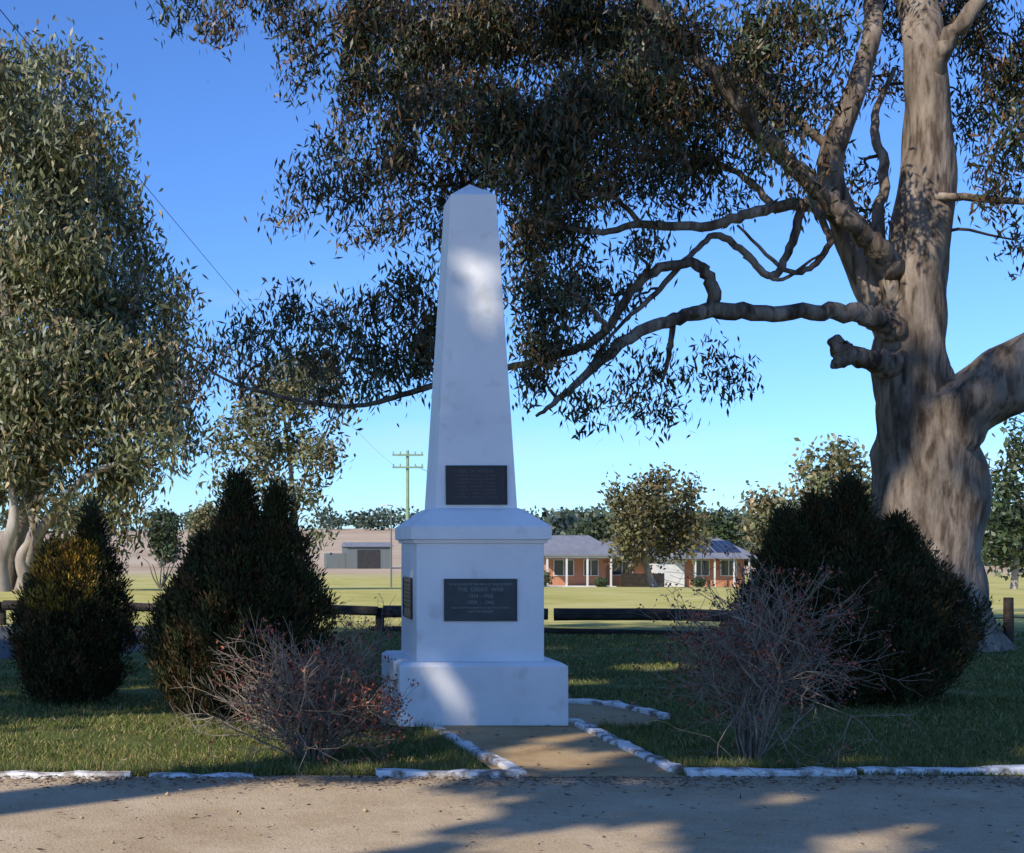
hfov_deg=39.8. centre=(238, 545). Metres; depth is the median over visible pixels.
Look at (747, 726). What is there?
bare shrub
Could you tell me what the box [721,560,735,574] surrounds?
window glass
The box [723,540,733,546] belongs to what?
solar panel
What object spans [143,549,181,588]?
bare sapling
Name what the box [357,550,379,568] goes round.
roller door
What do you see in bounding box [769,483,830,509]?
eucalyptus tree
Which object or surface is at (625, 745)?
white painted kerb
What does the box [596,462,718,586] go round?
wattle tree
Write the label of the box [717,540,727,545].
solar panel
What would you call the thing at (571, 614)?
log rail fence
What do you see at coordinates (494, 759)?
white painted kerb
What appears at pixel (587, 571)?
veranda post
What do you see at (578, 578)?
wing walls
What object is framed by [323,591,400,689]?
bare shrub
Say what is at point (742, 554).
roof
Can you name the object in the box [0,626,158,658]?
asphalt driveway
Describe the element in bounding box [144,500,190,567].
eucalyptus tree
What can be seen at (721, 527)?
eucalyptus tree
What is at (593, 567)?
window glass
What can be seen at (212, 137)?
sky
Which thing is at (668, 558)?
garage roof
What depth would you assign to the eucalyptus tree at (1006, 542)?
55.62 m
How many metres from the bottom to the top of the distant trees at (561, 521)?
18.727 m
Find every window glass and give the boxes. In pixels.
[554,560,572,574]
[584,560,597,574]
[612,560,631,574]
[694,560,708,574]
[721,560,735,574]
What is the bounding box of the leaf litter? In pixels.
[0,711,1023,851]
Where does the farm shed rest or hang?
on the ground at (358, 586)
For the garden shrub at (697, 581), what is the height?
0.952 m
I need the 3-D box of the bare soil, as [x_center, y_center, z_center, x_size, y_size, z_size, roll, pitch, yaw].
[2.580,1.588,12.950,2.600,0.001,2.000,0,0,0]
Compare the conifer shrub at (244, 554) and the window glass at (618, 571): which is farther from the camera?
the window glass at (618, 571)
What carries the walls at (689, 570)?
on the ground at (358, 586)
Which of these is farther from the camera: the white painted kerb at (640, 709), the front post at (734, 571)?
the front post at (734, 571)
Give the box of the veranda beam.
[545,556,612,557]
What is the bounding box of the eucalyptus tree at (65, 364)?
[0,7,221,591]
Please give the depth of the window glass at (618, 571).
102.47 m
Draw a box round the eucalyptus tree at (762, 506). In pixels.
[733,480,797,565]
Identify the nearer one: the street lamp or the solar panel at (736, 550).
the street lamp
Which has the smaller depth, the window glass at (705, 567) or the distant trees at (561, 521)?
the window glass at (705, 567)
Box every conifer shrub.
[0,496,145,705]
[132,460,348,721]
[715,501,873,703]
[743,465,1009,705]
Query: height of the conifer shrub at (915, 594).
2.451 m
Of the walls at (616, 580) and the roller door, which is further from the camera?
the roller door
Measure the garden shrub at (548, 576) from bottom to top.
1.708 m
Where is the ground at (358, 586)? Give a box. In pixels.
[0,528,1023,776]
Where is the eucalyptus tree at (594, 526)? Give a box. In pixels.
[566,503,616,540]
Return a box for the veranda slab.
[547,585,615,586]
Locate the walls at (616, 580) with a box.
[606,557,644,585]
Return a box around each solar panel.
[711,540,721,546]
[711,546,721,552]
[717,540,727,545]
[717,546,728,552]
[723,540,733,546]
[723,546,734,552]
[730,546,740,552]
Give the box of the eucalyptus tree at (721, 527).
[691,494,750,549]
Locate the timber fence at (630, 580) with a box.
[621,573,663,586]
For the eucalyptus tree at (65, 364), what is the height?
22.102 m
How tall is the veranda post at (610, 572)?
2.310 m
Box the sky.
[0,0,1023,530]
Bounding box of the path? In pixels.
[442,726,681,776]
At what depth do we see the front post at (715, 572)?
98.80 m
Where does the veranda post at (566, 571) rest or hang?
on the veranda slab
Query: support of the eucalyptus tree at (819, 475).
on the ground at (358, 586)
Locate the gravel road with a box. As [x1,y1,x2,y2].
[0,775,1023,852]
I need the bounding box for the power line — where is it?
[0,10,392,464]
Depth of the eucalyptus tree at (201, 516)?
208.73 m
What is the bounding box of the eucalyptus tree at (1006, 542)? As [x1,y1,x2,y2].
[981,414,1023,588]
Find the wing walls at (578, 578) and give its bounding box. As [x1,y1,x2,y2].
[544,556,605,584]
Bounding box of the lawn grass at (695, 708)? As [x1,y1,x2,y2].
[0,631,1023,775]
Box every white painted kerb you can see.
[0,770,130,778]
[149,772,253,777]
[375,768,518,777]
[428,725,526,773]
[568,698,671,718]
[568,718,684,772]
[684,766,856,776]
[856,765,1023,774]
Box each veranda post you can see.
[546,558,547,585]
[566,558,567,585]
[586,558,588,585]
[610,558,611,585]
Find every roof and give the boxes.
[544,535,618,555]
[600,541,650,556]
[654,554,688,559]
[669,537,756,558]
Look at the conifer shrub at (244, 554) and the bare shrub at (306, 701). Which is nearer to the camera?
the bare shrub at (306, 701)
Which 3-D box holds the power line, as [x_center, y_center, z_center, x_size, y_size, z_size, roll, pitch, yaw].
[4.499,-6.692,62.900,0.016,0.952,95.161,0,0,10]
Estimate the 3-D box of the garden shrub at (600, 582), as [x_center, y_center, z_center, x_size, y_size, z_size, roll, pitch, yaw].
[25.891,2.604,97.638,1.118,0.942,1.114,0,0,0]
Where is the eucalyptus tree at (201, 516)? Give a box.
[182,500,219,540]
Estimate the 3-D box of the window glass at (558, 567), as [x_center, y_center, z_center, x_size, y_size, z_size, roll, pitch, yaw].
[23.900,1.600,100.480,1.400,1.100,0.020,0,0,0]
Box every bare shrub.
[165,607,422,780]
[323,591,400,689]
[630,533,937,782]
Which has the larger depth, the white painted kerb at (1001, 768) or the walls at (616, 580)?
the walls at (616, 580)
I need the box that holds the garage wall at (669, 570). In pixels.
[649,560,683,586]
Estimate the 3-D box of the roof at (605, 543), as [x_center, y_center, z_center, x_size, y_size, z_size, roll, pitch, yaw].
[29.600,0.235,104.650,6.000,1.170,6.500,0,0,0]
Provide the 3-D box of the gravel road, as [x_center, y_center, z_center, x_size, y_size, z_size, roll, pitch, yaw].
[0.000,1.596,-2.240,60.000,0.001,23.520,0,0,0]
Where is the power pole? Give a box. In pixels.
[392,450,422,519]
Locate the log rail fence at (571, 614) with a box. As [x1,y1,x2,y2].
[0,600,737,635]
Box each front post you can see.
[714,559,715,586]
[733,559,734,586]
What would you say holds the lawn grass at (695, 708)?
on the ground at (358, 586)
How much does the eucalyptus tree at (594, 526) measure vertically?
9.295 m
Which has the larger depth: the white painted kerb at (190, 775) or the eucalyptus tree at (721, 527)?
the eucalyptus tree at (721, 527)
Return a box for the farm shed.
[324,542,393,568]
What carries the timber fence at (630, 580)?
on the ground at (358, 586)
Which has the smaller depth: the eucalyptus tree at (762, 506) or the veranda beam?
the veranda beam
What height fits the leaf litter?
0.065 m
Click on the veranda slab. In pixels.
(575, 586)
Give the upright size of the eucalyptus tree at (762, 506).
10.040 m
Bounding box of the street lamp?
[382,504,392,586]
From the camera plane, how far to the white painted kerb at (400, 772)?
9.41 m
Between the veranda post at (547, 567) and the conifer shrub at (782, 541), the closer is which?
the conifer shrub at (782, 541)
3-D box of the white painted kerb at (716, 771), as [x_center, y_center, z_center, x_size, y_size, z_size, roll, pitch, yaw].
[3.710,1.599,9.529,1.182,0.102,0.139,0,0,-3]
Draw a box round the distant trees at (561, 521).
[0,506,1023,565]
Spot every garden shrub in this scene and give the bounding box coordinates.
[544,567,554,586]
[594,577,607,586]
[691,576,705,586]
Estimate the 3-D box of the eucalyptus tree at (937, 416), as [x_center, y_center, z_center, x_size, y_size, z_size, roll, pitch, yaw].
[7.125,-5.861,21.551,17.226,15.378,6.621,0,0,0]
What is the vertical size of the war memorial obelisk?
5.097 m
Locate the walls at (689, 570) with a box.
[684,559,743,586]
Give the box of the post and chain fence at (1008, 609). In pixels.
[995,597,1023,643]
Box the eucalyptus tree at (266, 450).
[190,334,367,560]
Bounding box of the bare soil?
[374,703,658,726]
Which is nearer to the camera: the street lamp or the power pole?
the street lamp
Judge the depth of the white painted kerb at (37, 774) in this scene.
9.38 m
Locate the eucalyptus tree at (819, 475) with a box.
[785,433,871,510]
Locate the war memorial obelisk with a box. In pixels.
[382,184,567,726]
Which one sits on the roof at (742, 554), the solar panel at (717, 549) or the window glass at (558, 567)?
the solar panel at (717, 549)
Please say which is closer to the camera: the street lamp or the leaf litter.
the leaf litter
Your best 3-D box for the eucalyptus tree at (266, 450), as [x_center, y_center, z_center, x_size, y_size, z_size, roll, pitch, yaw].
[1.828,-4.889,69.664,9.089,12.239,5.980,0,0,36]
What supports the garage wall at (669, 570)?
on the ground at (358, 586)
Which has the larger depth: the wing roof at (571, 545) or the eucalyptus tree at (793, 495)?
the eucalyptus tree at (793, 495)
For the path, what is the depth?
10.52 m
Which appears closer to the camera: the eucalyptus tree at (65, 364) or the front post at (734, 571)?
the eucalyptus tree at (65, 364)
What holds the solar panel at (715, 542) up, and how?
on the roof at (742, 554)
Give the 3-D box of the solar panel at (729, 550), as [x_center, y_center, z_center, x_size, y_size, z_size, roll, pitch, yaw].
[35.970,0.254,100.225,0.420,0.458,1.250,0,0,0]
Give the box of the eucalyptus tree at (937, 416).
[135,0,1023,652]
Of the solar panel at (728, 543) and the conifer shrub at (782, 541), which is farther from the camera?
the solar panel at (728, 543)
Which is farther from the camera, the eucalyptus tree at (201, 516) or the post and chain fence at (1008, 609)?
the eucalyptus tree at (201, 516)

